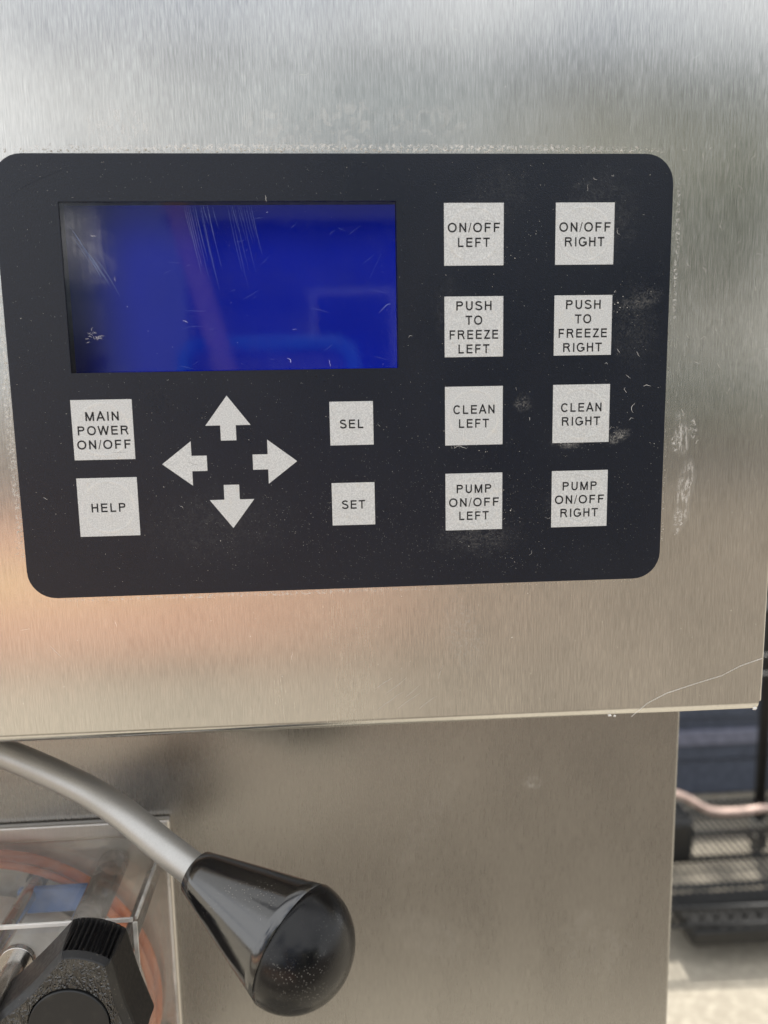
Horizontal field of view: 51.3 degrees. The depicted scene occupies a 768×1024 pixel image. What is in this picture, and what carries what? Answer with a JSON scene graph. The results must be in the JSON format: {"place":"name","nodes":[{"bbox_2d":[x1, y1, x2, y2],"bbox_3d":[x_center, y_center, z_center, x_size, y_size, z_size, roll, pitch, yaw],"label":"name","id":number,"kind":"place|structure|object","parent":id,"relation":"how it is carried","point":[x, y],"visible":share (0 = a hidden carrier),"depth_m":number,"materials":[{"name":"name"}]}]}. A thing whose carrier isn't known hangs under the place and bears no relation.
{"place":"outdoors","nodes":[
{"label":"outdoors","id":0,"kind":"place"},
{"bbox_2d":[673,801,693,862],"bbox_3d":[0.522,0.620,1.604,0.135,0.098,0.170,-2,9,-4],"label":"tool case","id":1,"kind":"object","parent":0,"point":[683,838],"visible":0.23,"depth_m":1.52,"materials":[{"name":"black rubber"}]},
{"bbox_2d":[666,790,767,1023],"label":"ground","id":2,"kind":"structure","parent":0,"point":[721,984],"depth_m":1.44,"materials":[{"name":"concrete"}]},
{"bbox_2d":[0,0,767,1023],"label":"ice cream machine","id":3,"kind":"object","parent":2,"relation":"on","point":[460,800],"visible":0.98,"depth_m":0.29,"materials":[{"name":"metal"}]},
{"bbox_2d":[0,837,178,1023],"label":"freezer door","id":4,"kind":"structure","parent":3,"relation":"attached to","point":[35,921],"depth_m":0.34,"materials":[{"name":"clear plastic"}]},
{"bbox_2d":[0,917,153,1023],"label":"star knob","id":5,"kind":"object","parent":4,"relation":"attached to","point":[83,970],"visible":1,"depth_m":0.27,"materials":[{"name":"plastic"}]},
{"bbox_2d":[0,742,355,1016],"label":"dispensing lever","id":6,"kind":"object","parent":3,"relation":"attached to","point":[285,943],"visible":0.99,"depth_m":0.26,"materials":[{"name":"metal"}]},
{"bbox_2d":[0,153,672,597],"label":"control panel","id":7,"kind":"object","parent":3,"relation":"attached to","point":[308,373],"visible":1,"depth_m":0.27,"materials":[{"name":"black plastic"}]},
{"bbox_2d":[670,586,767,928],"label":"wire shelf","id":8,"kind":"object","parent":2,"relation":"on","point":[756,831],"visible":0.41,"depth_m":1.58,"materials":[{"name":"black metal"}]},
{"bbox_2d":[671,888,767,946],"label":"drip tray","id":9,"kind":"object","parent":8,"relation":"attached to","point":[707,936],"visible":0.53,"depth_m":1.45,"materials":[{"name":"black metal"}]},
{"bbox_2d":[676,790,767,815],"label":"copper tube","id":10,"kind":"object","parent":8,"relation":"on","point":[714,811],"visible":0.72,"depth_m":1.70,"materials":[{"name":"metal"}]},
{"bbox_2d":[676,704,767,793],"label":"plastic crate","id":11,"kind":"object","parent":8,"relation":"on","point":[717,750],"visible":0.23,"depth_m":2.01,"materials":[{"name":"blue plastic"}]}
]}

